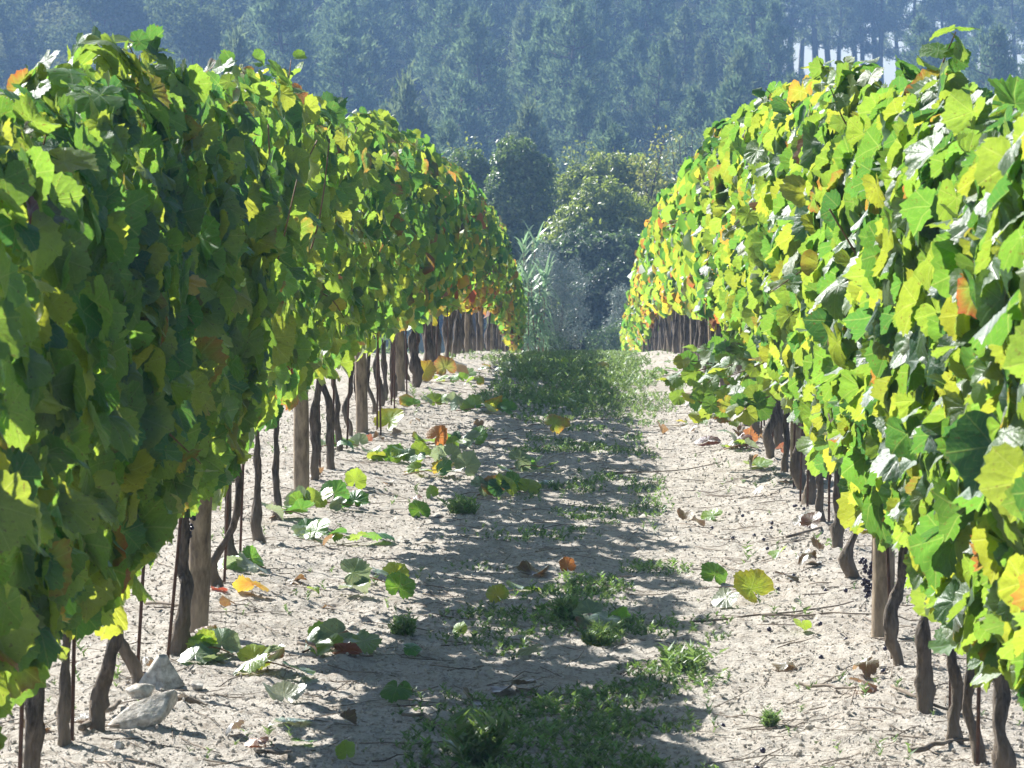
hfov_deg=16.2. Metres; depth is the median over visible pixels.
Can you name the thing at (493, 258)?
grapevine
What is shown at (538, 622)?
twig litter
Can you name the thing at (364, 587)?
fallen leaf
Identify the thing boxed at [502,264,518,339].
grapevine
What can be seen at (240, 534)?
iron stake
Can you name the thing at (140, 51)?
pine tree
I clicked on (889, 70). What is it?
sky
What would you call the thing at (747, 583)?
fallen leaf
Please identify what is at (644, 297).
grapevine
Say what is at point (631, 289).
grapevine
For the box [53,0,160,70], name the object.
broadleaf tree
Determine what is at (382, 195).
grapevine
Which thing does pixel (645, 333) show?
grapevine
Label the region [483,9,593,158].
pine tree
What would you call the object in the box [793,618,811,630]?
fallen leaf
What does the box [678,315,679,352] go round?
vineyard post
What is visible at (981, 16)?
pine tree
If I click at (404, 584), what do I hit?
fallen leaf
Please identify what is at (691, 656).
weed tuft
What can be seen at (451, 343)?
vineyard post
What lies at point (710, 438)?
fallen leaf
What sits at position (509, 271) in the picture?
grapevine
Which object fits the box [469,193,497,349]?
grapevine
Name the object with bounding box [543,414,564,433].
fallen leaf
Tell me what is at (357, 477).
fallen leaf
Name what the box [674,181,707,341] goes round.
grapevine
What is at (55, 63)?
broadleaf tree
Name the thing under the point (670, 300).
grapevine
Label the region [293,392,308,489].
vineyard post
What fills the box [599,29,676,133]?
pine tree
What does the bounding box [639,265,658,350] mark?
grapevine
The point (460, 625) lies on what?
fallen leaf
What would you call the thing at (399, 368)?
vineyard post
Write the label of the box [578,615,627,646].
weed tuft
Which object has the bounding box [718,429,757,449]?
cut shoot
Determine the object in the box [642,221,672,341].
grapevine
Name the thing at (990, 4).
tall pine
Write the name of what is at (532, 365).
tall weeds
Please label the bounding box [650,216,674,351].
grapevine
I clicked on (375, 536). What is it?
fallen leaf
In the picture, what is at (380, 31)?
pine tree
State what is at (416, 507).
fallen leaf
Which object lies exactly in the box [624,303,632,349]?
grapevine
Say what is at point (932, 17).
tall pine
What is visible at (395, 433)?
dry leaf scrap
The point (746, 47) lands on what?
pine tree
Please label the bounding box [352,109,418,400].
grapevine
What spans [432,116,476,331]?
pine tree
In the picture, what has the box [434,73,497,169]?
pine tree
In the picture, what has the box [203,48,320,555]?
grapevine
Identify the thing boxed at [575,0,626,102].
pine tree
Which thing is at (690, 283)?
grapevine
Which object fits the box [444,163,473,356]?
grapevine
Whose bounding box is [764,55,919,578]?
grapevine
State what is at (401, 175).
grapevine
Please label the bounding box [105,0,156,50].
broadleaf tree
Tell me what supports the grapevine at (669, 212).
on the ground
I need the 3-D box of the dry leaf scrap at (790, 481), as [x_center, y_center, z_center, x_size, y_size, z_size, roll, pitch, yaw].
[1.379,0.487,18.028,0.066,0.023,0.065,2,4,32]
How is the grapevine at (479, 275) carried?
on the ground
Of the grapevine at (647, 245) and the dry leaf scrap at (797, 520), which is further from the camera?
the grapevine at (647, 245)
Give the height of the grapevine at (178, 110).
2.052 m
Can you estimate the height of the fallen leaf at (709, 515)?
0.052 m
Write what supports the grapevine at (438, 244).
on the ground
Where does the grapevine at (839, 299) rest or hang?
on the ground
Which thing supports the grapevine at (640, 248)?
on the ground
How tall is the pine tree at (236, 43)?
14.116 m
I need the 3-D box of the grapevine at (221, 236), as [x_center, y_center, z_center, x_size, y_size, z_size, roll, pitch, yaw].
[-1.127,-0.026,10.861,0.648,2.037,1.186,0,3,1]
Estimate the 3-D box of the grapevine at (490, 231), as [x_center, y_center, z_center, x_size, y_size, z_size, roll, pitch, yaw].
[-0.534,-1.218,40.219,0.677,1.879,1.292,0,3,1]
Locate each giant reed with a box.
[484,218,552,350]
[516,251,560,352]
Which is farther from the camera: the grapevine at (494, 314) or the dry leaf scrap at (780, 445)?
the grapevine at (494, 314)
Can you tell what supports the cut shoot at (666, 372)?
on the ground
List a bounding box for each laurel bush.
[530,222,641,289]
[531,174,655,308]
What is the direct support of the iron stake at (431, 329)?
on the ground
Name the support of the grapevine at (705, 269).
on the ground
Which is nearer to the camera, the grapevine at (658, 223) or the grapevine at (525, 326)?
the grapevine at (658, 223)
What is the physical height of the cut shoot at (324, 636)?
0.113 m
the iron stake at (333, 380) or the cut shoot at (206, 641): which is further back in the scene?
the iron stake at (333, 380)
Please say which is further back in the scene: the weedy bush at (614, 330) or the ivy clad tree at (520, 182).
the ivy clad tree at (520, 182)
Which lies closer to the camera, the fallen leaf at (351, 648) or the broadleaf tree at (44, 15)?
the fallen leaf at (351, 648)
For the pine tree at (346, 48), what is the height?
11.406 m
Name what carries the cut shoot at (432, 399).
on the ground
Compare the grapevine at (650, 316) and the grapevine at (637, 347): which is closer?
the grapevine at (650, 316)
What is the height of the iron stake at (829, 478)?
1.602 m
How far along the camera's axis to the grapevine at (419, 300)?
25.04 m
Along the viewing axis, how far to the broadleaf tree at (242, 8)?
227.86 m
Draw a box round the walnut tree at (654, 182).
[618,125,682,212]
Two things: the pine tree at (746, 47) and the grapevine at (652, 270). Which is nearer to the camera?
the grapevine at (652, 270)
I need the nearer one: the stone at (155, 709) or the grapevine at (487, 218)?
the stone at (155, 709)
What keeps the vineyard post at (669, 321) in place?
on the ground
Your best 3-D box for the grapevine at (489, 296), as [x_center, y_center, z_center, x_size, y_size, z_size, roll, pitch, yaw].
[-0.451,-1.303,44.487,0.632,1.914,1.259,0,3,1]
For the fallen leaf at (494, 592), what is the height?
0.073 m
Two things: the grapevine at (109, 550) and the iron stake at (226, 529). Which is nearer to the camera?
the grapevine at (109, 550)
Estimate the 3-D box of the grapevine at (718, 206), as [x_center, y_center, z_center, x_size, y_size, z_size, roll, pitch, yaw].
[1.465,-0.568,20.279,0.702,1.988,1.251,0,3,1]
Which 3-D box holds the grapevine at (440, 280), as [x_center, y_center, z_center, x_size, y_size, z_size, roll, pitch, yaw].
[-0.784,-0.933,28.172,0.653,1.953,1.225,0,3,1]
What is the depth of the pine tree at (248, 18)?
221.24 m
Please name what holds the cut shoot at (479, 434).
on the ground
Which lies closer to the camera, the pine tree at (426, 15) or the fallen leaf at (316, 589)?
the fallen leaf at (316, 589)
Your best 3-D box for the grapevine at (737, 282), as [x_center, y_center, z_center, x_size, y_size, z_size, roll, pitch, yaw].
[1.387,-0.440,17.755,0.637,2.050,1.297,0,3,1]
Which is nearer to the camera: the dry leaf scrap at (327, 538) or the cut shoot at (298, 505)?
the dry leaf scrap at (327, 538)
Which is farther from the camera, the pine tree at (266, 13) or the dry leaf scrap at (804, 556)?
the pine tree at (266, 13)
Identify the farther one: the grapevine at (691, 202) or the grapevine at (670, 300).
the grapevine at (670, 300)
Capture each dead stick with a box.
[78,699,121,730]
[144,601,178,605]
[255,748,291,754]
[297,641,372,656]
[401,712,459,729]
[600,462,720,473]
[690,601,853,622]
[753,612,870,615]
[785,523,832,537]
[798,682,856,688]
[890,684,947,710]
[907,738,969,752]
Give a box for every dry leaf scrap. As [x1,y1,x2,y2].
[136,655,153,668]
[219,595,235,606]
[225,720,243,735]
[287,574,306,583]
[304,637,317,654]
[319,605,336,607]
[323,534,332,544]
[338,708,357,725]
[366,434,372,440]
[373,431,384,439]
[390,427,401,437]
[411,494,421,499]
[473,419,483,426]
[677,508,692,519]
[691,516,705,526]
[732,425,744,435]
[748,453,758,469]
[753,483,768,494]
[772,661,795,670]
[775,442,783,452]
[780,480,792,483]
[792,510,808,524]
[796,549,816,565]
[805,561,821,565]
[811,536,824,549]
[852,656,878,678]
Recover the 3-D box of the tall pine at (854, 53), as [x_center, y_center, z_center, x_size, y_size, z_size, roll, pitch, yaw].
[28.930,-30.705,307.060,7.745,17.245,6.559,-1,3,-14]
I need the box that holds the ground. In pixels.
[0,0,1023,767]
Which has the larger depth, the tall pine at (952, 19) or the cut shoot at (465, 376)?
the tall pine at (952, 19)
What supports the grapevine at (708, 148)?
on the ground
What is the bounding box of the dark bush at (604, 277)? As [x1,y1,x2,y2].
[552,251,631,350]
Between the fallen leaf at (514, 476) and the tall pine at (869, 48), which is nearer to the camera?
the fallen leaf at (514, 476)
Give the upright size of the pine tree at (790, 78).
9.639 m
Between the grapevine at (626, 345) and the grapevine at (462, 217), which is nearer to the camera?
the grapevine at (462, 217)
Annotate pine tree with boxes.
[124,0,194,64]
[151,0,208,66]
[206,31,250,66]
[208,13,258,77]
[225,0,336,96]
[236,0,270,73]
[245,21,297,80]
[251,61,274,102]
[261,0,308,57]
[273,0,330,50]
[304,0,413,71]
[310,0,381,92]
[312,10,386,116]
[314,90,327,125]
[349,29,397,119]
[351,0,409,74]
[358,0,416,36]
[378,59,443,151]
[392,0,461,106]
[398,109,443,149]
[402,0,496,117]
[415,0,498,43]
[423,50,471,170]
[425,5,522,160]
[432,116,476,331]
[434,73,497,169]
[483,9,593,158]
[490,88,562,328]
[503,0,542,98]
[517,0,627,162]
[521,0,603,129]
[522,0,617,59]
[542,145,586,323]
[544,74,613,176]
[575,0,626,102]
[581,110,620,165]
[586,121,643,181]
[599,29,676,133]
[607,0,678,69]
[622,38,691,166]
[625,58,673,154]
[656,82,719,180]
[663,1,708,105]
[676,28,722,134]
[690,74,750,153]
[695,0,768,42]
[697,36,768,134]
[714,42,756,117]
[715,0,795,86]
[747,0,804,92]
[782,71,801,85]
[891,13,948,79]
[900,31,944,69]
[960,3,1012,87]
[961,20,1021,96]
[983,67,994,87]
[1015,40,1023,78]
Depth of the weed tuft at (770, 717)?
10.38 m
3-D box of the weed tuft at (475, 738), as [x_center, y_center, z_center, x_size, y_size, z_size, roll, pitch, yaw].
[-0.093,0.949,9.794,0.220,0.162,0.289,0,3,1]
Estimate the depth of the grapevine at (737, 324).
19.60 m
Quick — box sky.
[759,0,1023,86]
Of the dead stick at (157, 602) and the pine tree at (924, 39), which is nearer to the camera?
the dead stick at (157, 602)
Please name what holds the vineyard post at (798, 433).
on the ground
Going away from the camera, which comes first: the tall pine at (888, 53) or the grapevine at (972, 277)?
the grapevine at (972, 277)
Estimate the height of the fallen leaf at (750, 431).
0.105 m
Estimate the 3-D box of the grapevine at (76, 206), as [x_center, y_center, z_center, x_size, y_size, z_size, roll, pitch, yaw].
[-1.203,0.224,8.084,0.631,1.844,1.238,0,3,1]
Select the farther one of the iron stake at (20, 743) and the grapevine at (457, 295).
the grapevine at (457, 295)
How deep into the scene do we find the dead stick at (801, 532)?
15.41 m
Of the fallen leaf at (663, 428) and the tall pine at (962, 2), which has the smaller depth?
the fallen leaf at (663, 428)
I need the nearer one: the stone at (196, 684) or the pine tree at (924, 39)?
the stone at (196, 684)
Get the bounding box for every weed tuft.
[387,612,419,636]
[434,492,479,513]
[438,699,514,765]
[547,588,588,619]
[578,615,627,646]
[654,639,728,671]
[759,706,783,727]
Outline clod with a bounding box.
[177,693,206,706]
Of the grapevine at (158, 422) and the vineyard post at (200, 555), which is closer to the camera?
the grapevine at (158, 422)
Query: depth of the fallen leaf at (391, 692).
10.86 m
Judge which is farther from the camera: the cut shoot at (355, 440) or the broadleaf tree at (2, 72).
the broadleaf tree at (2, 72)
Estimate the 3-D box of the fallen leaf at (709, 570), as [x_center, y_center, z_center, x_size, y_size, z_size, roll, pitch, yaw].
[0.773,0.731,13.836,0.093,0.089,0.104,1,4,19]
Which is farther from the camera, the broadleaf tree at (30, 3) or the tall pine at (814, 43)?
the tall pine at (814, 43)
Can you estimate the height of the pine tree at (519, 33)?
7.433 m
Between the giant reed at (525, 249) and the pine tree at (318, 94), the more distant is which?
the pine tree at (318, 94)
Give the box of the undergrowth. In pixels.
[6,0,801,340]
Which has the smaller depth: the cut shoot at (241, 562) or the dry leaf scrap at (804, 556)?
the cut shoot at (241, 562)
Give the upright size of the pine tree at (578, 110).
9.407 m
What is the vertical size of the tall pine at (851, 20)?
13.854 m
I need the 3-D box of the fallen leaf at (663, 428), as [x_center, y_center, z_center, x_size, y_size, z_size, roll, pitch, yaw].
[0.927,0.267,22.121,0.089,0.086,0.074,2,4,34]
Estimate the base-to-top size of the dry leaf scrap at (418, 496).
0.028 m
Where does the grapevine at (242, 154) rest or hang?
on the ground
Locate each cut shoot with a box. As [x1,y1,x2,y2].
[178,625,241,663]
[218,545,267,574]
[233,644,315,675]
[261,498,314,520]
[284,480,370,510]
[290,517,368,542]
[301,618,382,655]
[321,433,368,448]
[340,558,409,588]
[362,443,414,461]
[371,441,460,462]
[398,392,457,406]
[402,450,480,476]
[411,425,487,446]
[422,372,484,384]
[450,394,516,413]
[470,473,541,496]
[476,361,513,370]
[497,449,557,471]
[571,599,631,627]
[646,366,681,374]
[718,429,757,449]
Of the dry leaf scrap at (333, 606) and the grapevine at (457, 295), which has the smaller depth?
the dry leaf scrap at (333, 606)
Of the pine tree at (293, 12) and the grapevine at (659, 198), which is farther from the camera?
the pine tree at (293, 12)
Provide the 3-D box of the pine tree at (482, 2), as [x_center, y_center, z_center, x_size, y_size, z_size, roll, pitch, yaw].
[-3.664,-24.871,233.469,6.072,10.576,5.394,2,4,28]
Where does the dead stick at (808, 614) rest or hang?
on the ground
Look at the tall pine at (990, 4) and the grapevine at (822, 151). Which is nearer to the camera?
the grapevine at (822, 151)
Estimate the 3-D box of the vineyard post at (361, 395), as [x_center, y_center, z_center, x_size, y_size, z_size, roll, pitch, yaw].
[-0.917,-0.484,21.731,0.101,1.879,0.089,0,3,1]
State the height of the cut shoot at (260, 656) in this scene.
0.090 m
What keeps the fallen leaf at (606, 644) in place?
on the ground
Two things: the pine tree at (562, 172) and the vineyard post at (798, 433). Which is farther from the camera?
the pine tree at (562, 172)
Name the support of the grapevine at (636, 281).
on the ground
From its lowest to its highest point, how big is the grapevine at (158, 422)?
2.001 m
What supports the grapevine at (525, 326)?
on the ground
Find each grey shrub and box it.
[524,239,592,351]
[600,282,628,350]
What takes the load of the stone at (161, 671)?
on the ground
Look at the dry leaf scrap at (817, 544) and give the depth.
14.74 m
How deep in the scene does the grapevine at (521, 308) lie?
60.01 m
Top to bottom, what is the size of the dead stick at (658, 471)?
0.030 m
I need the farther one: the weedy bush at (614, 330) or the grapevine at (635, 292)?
the weedy bush at (614, 330)
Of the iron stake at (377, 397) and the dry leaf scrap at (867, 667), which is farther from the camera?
the iron stake at (377, 397)
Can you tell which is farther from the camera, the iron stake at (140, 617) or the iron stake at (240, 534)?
the iron stake at (240, 534)
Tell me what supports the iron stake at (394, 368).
on the ground
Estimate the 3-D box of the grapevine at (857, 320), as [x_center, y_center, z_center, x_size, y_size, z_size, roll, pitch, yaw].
[1.195,0.134,9.528,0.664,1.882,0.736,0,3,1]
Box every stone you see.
[107,690,177,728]
[112,740,124,748]
[125,683,155,698]
[138,654,184,690]
[190,680,202,689]
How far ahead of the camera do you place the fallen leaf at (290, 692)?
10.80 m
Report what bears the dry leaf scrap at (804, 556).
on the ground
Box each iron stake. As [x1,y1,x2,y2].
[18,703,23,767]
[70,637,75,740]
[137,566,144,660]
[166,517,181,658]
[223,484,229,583]
[239,464,244,552]
[318,403,320,466]
[332,379,334,441]
[346,228,353,448]
[376,349,377,429]
[377,340,381,434]
[391,340,393,404]
[392,352,393,398]
[394,337,395,407]
[405,330,407,393]
[425,323,426,360]
[431,315,432,341]
[436,319,437,358]
[447,306,448,356]
[793,423,795,486]
[799,423,802,501]
[806,470,808,507]
[828,472,830,521]
[886,548,891,658]
[948,678,950,708]
[976,687,980,765]
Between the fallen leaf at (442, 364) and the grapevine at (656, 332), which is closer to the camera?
the fallen leaf at (442, 364)
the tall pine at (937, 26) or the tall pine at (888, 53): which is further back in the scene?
the tall pine at (888, 53)
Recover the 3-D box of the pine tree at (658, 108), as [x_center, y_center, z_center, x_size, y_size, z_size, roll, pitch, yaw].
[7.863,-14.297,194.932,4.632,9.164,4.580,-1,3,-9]
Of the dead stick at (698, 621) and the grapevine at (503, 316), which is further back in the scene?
the grapevine at (503, 316)
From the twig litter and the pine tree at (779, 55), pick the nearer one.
the twig litter
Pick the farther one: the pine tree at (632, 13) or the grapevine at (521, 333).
the pine tree at (632, 13)
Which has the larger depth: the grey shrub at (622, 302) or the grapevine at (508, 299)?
the grey shrub at (622, 302)
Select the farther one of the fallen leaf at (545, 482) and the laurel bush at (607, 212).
the laurel bush at (607, 212)
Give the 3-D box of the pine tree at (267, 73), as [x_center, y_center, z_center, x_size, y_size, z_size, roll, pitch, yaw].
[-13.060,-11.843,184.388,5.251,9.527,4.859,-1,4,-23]
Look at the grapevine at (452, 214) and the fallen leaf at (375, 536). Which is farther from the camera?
the grapevine at (452, 214)
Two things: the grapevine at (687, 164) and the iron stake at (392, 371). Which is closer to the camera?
the iron stake at (392, 371)
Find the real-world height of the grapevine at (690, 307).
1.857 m
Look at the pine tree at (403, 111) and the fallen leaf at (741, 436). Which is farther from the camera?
the pine tree at (403, 111)
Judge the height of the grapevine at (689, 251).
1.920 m
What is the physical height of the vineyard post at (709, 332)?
1.782 m
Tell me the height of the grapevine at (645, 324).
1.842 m
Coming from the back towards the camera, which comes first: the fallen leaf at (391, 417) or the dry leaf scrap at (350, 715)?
the fallen leaf at (391, 417)
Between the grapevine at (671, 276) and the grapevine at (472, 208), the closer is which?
the grapevine at (671, 276)
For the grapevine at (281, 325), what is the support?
on the ground
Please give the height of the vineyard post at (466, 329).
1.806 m
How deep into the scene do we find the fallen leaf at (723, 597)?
13.17 m
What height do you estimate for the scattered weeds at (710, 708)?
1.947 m
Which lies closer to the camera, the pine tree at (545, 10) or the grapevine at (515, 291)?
the grapevine at (515, 291)
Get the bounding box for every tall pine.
[766,0,820,76]
[779,0,833,77]
[786,0,842,60]
[795,0,867,76]
[813,0,864,68]
[817,0,884,63]
[836,0,891,64]
[839,0,904,63]
[855,0,911,85]
[877,0,918,69]
[878,0,945,55]
[909,1,956,26]
[917,0,971,60]
[918,0,970,58]
[938,0,988,32]
[944,5,1000,65]
[964,0,1019,34]
[991,0,1023,77]
[1008,3,1023,42]
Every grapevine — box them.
[0,34,218,746]
[0,68,171,767]
[0,89,142,710]
[0,136,77,757]
[6,24,217,730]
[40,33,247,684]
[128,62,286,655]
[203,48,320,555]
[210,73,307,586]
[219,49,335,543]
[236,74,363,520]
[309,91,398,480]
[320,106,423,450]
[321,114,393,469]
[342,110,409,435]
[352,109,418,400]
[366,128,437,412]
[372,136,429,406]
[381,132,435,400]
[389,143,446,396]
[404,147,454,380]
[406,129,448,387]
[416,165,471,353]
[422,168,465,350]
[423,152,464,360]
[423,174,459,363]
[433,157,468,356]
[435,186,472,357]
[442,180,487,346]
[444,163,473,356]
[444,163,481,355]
[451,175,482,356]
[454,209,485,322]
[457,177,485,353]
[461,210,492,352]
[464,205,494,328]
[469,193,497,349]
[469,197,496,351]
[471,199,491,314]
[471,206,501,350]
[475,246,503,350]
[482,215,512,350]
[482,222,507,350]
[483,219,499,307]
[483,234,511,337]
[484,216,510,350]
[484,222,510,350]
[486,220,509,350]
[486,241,523,337]
[492,247,515,331]
[492,257,514,349]
[495,267,513,350]
[496,258,520,345]
[500,279,519,338]
[500,279,523,348]
[501,273,521,351]
[502,257,519,330]
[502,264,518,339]
[505,289,524,351]
[507,281,525,350]
[509,317,523,352]
[516,304,526,352]
[518,296,528,350]
[620,335,625,349]
[621,313,629,344]
[622,319,628,350]
[624,294,646,351]
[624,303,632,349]
[625,300,634,351]
[625,311,649,351]
[626,287,642,350]
[627,269,653,350]
[628,284,650,349]
[629,280,649,345]
[630,250,658,327]
[630,285,649,344]
[631,267,651,350]
[633,258,658,346]
[633,260,658,332]
[633,296,651,346]
[634,263,658,335]
[636,238,663,350]
[637,227,664,337]
[638,230,660,350]
[638,260,671,337]
[639,216,665,333]
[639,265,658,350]
[640,223,666,350]
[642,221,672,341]
[644,205,671,351]
[645,220,672,348]
[645,237,672,334]
[647,222,672,314]
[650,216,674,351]
[652,184,678,353]
[653,205,683,353]
[653,218,672,305]
[654,183,683,346]
[654,199,689,349]
[655,81,789,472]
[658,187,696,333]
[661,157,703,367]
[661,183,687,352]
[662,189,695,352]
[662,191,708,372]
[666,190,698,353]
[666,197,699,359]
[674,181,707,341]
[675,146,723,378]
[675,149,713,340]
[677,151,726,340]
[677,158,725,386]
[684,154,714,312]
[691,154,719,323]
[693,115,733,303]
[699,113,750,425]
[704,104,759,437]
[708,123,783,449]
[718,106,777,458]
[722,77,825,521]
[727,82,816,504]
[727,87,805,489]
[748,55,864,547]
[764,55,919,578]
[795,57,920,665]
[802,24,993,713]
[835,81,1014,764]
[848,59,1020,744]
[858,74,1023,767]
[884,99,1023,692]
[921,114,1023,710]
[945,132,1023,689]
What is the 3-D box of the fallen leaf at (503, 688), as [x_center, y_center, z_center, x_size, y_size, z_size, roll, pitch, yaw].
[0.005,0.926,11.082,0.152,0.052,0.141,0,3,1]
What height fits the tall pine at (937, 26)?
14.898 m
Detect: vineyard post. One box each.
[189,497,211,632]
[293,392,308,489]
[355,348,367,433]
[395,331,404,390]
[450,313,452,355]
[464,312,469,352]
[478,310,482,350]
[490,323,492,349]
[496,329,499,350]
[666,315,670,350]
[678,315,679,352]
[708,321,715,340]
[790,421,804,475]
[871,536,894,637]
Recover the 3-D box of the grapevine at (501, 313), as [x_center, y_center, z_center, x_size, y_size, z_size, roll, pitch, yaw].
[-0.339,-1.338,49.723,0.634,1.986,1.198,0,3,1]
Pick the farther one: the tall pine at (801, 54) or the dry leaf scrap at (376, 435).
the tall pine at (801, 54)
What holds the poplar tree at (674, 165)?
on the ground
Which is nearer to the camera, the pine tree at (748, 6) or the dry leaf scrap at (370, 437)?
the dry leaf scrap at (370, 437)
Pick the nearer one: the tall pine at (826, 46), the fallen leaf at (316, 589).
the fallen leaf at (316, 589)
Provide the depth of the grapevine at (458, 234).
30.61 m
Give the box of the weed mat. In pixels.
[382,382,818,767]
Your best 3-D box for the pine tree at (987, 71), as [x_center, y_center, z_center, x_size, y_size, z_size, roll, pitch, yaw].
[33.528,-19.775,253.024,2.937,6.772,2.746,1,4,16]
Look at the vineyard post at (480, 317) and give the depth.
46.04 m
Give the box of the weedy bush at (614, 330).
[536,318,621,351]
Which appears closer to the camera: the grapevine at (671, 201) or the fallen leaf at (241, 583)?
the fallen leaf at (241, 583)
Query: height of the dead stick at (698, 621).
0.041 m
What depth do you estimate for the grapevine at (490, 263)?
41.01 m
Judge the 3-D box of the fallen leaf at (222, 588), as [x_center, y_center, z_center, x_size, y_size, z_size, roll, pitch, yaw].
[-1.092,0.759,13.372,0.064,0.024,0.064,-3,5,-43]
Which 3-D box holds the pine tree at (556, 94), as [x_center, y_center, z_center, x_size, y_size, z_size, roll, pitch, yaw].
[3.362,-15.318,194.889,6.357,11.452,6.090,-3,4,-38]
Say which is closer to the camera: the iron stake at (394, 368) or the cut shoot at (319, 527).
the cut shoot at (319, 527)
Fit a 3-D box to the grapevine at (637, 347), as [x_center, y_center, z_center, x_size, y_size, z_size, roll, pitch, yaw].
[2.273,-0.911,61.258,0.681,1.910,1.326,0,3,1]
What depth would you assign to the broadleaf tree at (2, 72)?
188.44 m
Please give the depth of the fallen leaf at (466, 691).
10.82 m
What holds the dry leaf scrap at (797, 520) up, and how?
on the ground
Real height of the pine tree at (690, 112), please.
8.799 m
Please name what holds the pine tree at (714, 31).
on the ground
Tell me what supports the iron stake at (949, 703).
on the ground
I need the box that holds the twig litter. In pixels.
[0,368,1023,767]
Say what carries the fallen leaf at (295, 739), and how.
on the ground
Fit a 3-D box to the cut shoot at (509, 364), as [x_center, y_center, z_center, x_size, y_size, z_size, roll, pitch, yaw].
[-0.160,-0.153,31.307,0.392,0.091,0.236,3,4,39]
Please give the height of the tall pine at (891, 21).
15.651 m
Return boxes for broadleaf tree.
[0,0,67,70]
[0,33,15,88]
[0,64,6,88]
[10,0,74,63]
[22,0,79,49]
[31,1,91,64]
[49,55,67,68]
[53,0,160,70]
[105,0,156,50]
[143,0,255,70]
[165,0,249,54]
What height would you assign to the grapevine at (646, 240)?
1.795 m
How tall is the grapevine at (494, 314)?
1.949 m
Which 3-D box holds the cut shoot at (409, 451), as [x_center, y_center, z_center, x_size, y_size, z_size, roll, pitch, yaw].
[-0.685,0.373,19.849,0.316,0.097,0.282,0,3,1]
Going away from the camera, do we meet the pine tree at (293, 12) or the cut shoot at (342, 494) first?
the cut shoot at (342, 494)
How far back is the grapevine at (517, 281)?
55.56 m
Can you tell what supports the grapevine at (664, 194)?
on the ground
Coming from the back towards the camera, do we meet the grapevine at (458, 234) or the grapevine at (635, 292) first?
the grapevine at (635, 292)
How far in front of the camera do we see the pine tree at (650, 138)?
202.68 m
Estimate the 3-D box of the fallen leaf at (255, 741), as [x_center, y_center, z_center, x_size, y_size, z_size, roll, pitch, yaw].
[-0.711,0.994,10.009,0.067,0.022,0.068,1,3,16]
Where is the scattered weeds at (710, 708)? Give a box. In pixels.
[46,346,1021,767]
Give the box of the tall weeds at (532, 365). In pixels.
[402,348,676,420]
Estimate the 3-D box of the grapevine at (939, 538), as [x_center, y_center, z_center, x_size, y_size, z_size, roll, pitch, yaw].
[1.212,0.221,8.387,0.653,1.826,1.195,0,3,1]
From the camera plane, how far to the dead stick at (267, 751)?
9.79 m
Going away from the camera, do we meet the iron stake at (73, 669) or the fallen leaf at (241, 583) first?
the iron stake at (73, 669)
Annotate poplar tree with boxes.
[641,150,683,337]
[659,127,703,319]
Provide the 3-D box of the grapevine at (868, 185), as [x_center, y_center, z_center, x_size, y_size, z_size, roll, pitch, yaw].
[1.232,0.078,9.911,0.618,1.941,0.899,0,3,1]
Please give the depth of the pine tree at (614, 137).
151.56 m
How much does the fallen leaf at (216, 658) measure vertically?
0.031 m
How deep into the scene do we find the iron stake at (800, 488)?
17.05 m
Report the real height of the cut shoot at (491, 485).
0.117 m
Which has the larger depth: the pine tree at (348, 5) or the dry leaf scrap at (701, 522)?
the pine tree at (348, 5)
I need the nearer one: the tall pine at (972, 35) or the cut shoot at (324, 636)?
the cut shoot at (324, 636)
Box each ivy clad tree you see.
[445,131,493,333]
[482,132,559,293]
[544,137,669,224]
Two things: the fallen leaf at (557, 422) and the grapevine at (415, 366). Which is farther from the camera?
the grapevine at (415, 366)
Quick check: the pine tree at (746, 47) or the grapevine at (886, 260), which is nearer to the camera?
the grapevine at (886, 260)
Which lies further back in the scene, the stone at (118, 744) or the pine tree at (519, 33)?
the pine tree at (519, 33)
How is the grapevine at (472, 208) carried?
on the ground
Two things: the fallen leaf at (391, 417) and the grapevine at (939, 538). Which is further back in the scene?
the fallen leaf at (391, 417)
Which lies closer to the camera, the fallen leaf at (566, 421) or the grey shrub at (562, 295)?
the fallen leaf at (566, 421)
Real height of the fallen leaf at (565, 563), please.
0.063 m
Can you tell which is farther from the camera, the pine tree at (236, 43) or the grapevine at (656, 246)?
the pine tree at (236, 43)
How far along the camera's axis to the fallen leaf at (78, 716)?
10.23 m
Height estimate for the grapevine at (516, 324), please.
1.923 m
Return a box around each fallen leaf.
[74,712,88,720]
[202,654,228,660]
[210,586,227,590]
[232,575,268,592]
[244,736,268,745]
[263,680,307,702]
[274,716,312,722]
[290,737,316,741]
[294,527,314,537]
[305,586,319,593]
[333,642,361,654]
[335,739,355,759]
[338,582,370,593]
[344,468,366,488]
[363,532,394,540]
[373,408,404,430]
[380,680,412,702]
[385,571,415,599]
[403,643,422,656]
[408,500,430,517]
[421,360,436,380]
[426,485,438,498]
[434,355,456,375]
[442,738,459,754]
[448,704,479,721]
[452,621,467,634]
[455,362,468,374]
[458,368,476,375]
[462,687,484,704]
[485,584,509,602]
[492,679,537,691]
[505,471,520,490]
[506,580,540,589]
[516,643,543,655]
[517,560,548,574]
[538,479,553,484]
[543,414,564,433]
[559,557,575,571]
[562,417,569,427]
[581,630,610,646]
[595,361,608,367]
[657,421,668,432]
[695,435,720,443]
[700,508,722,520]
[700,562,727,584]
[711,587,738,607]
[728,433,752,447]
[733,568,774,602]
[742,426,758,441]
[743,456,772,467]
[768,545,786,558]
[775,571,798,581]
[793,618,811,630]
[799,511,820,527]
[849,677,877,690]
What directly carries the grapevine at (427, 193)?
on the ground
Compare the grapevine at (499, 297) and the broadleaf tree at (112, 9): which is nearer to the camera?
the grapevine at (499, 297)
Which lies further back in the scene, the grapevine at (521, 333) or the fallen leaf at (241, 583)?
the grapevine at (521, 333)

